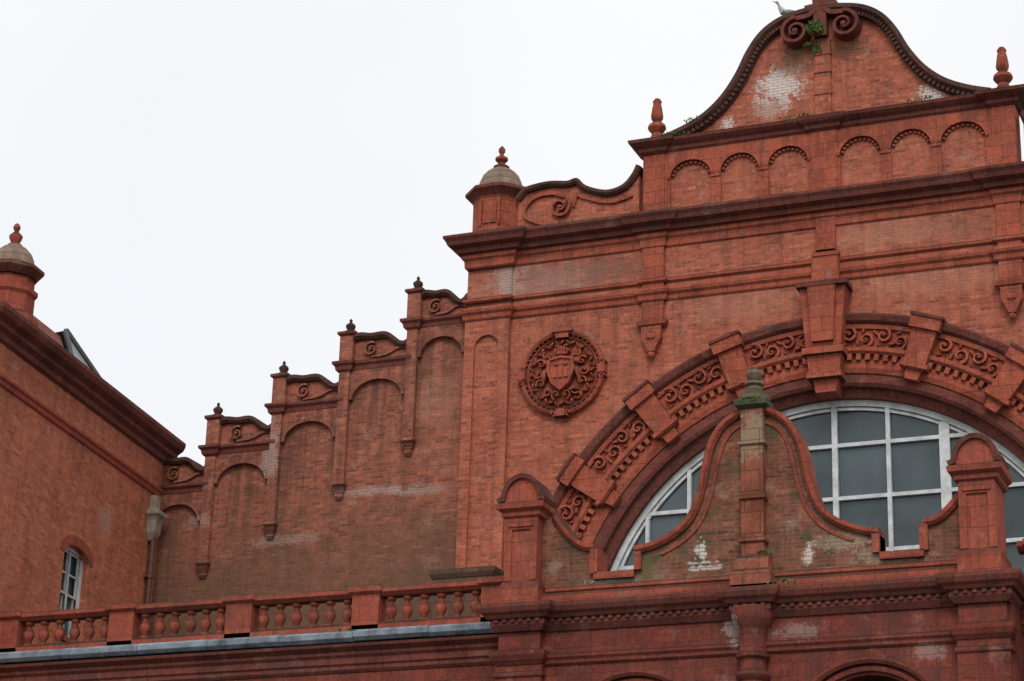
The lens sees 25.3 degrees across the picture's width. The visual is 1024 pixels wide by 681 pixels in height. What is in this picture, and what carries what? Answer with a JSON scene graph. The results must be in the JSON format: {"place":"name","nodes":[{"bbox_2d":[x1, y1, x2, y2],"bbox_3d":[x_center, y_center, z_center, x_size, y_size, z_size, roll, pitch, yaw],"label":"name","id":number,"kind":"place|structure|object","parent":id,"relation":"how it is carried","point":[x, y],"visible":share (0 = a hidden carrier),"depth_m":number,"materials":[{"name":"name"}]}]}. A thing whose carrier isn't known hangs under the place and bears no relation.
{"place":"outdoors","nodes":[
{"label":"outdoors","id":0,"kind":"place"},
{"bbox_2d":[0,0,1023,465],"label":"sky","id":1,"kind":"structure","parent":0,"point":[205,194],"materials":[{"name":"white"}]},
{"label":"pavement","id":2,"kind":"structure","parent":0,"visible":0},
{"bbox_2d":[0,342,163,643],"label":"wing wall","id":3,"kind":"structure","parent":2,"relation":"on","point":[57,485],"depth_m":54.62,"materials":[{"name":"red brick"}]},
{"bbox_2d":[0,272,38,327],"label":"wing turret","id":4,"kind":"object","parent":3,"relation":"on","point":[18,293],"visible":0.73,"depth_m":53.36,"materials":[{"name":"brick"}]},
{"bbox_2d":[0,259,44,282],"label":"wing turret cap","id":5,"kind":"object","parent":4,"relation":"on","point":[34,273],"visible":0.65,"depth_m":53.48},
{"bbox_2d":[0,244,33,263],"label":"wing turret dome","id":6,"kind":"structure","parent":5,"relation":"on","point":[16,252],"depth_m":53.75,"materials":[{"name":"beige stone"}]},
{"bbox_2d":[8,223,22,245],"bbox_3d":[-11.786,-2.508,54.336,0.360,0.620,0.360,-4,-21,14],"label":"wing turret finial","id":7,"kind":"object","parent":6,"relation":"on","point":[15,236],"visible":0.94,"depth_m":54.21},
{"bbox_2d":[33,315,63,346],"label":"wing roof","id":8,"kind":"structure","parent":3,"relation":"on","point":[48,331],"depth_m":56.67,"materials":[{"name":"red tile"}]},
{"bbox_2d":[59,546,82,637],"bbox_3d":[-10.764,6.078,54.956,0.160,2.250,1.400,-4,-21,14],"label":"wing sash window","id":9,"kind":"structure","parent":3,"relation":"in","point":[70,551],"depth_m":55.31,"materials":[{"name":"white wood"}]},
{"bbox_2d":[57,552,75,635],"bbox_3d":[-10.852,6.060,54.988,0.015,2.300,1.400,-4,-21,14],"label":"wing window glass","id":10,"kind":"object","parent":9,"relation":"in","point":[71,580],"visible":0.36,"depth_m":55.37,"materials":[{"name":"grey glass"}]},
{"bbox_2d":[54,535,93,641],"bbox_3d":[-10.636,6.009,54.947,0.380,2.620,1.880,-4,-21,14],"label":"wing window head","id":11,"kind":"object","parent":3,"relation":"attached to","point":[78,542],"visible":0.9,"depth_m":55.21},
{"bbox_2d":[0,373,162,496],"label":"wing string course","id":12,"kind":"object","parent":3,"relation":"attached to","point":[57,420],"visible":0.83,"depth_m":55.48,"materials":[{"name":"red brick"}]},
{"bbox_2d":[63,328,100,376],"bbox_3d":[-10.789,0.847,58.420,0.794,1.614,4.023,-1,-20,8],"label":"lantern frame","id":13,"kind":"object","parent":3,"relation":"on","point":[68,335],"visible":0.5,"depth_m":57.86,"materials":[{"name":"metal"}]},
{"bbox_2d":[55,331,91,369],"bbox_3d":[-11.569,0.929,58.668,2.750,1.530,3.900,-4,-21,14],"label":"wing roof lantern","id":14,"kind":"object","parent":13,"relation":"in","point":[77,354],"visible":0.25,"depth_m":57.84,"materials":[{"name":"grey glass"}]},
{"bbox_2d":[0,301,185,463],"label":"wing cornice","id":15,"kind":"structure","parent":3,"relation":"attached to","point":[33,345],"depth_m":55.66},
{"bbox_2d":[141,495,167,634],"bbox_3d":[-9.323,6.883,58.669,0.355,6.000,0.600,-4,-21,14],"label":"drainpipe","id":16,"kind":"object","parent":3,"relation":"attached to","point":[157,517],"visible":0.73,"depth_m":59.25,"materials":[{"name":"metal"}]},
{"bbox_2d":[0,599,1023,680],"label":"arcade frontage","id":17,"kind":"object","parent":2,"relation":"on","point":[453,652],"visible":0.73,"depth_m":47.77,"materials":[{"name":"ceramic"}]},
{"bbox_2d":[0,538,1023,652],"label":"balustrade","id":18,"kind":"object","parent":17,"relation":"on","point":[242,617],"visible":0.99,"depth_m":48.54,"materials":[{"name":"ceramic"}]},
{"bbox_2d":[149,0,1023,636],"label":"market hall","id":19,"kind":"structure","parent":2,"relation":"on","point":[843,268],"depth_m":56.39,"materials":[{"name":"brick"}]},
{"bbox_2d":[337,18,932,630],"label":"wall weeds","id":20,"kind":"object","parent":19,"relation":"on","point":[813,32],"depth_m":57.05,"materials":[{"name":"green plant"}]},
{"bbox_2d":[773,0,793,14],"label":"seagull","id":21,"kind":"object","parent":19,"relation":"on","point":[782,10],"visible":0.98,"depth_m":57.88,"materials":[{"name":"white"}]},
{"bbox_2d":[477,367,1023,680],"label":"shaped gable pavilion","id":22,"kind":"structure","parent":2,"relation":"on","point":[693,595],"depth_m":43.49,"materials":[{"name":"brick"}]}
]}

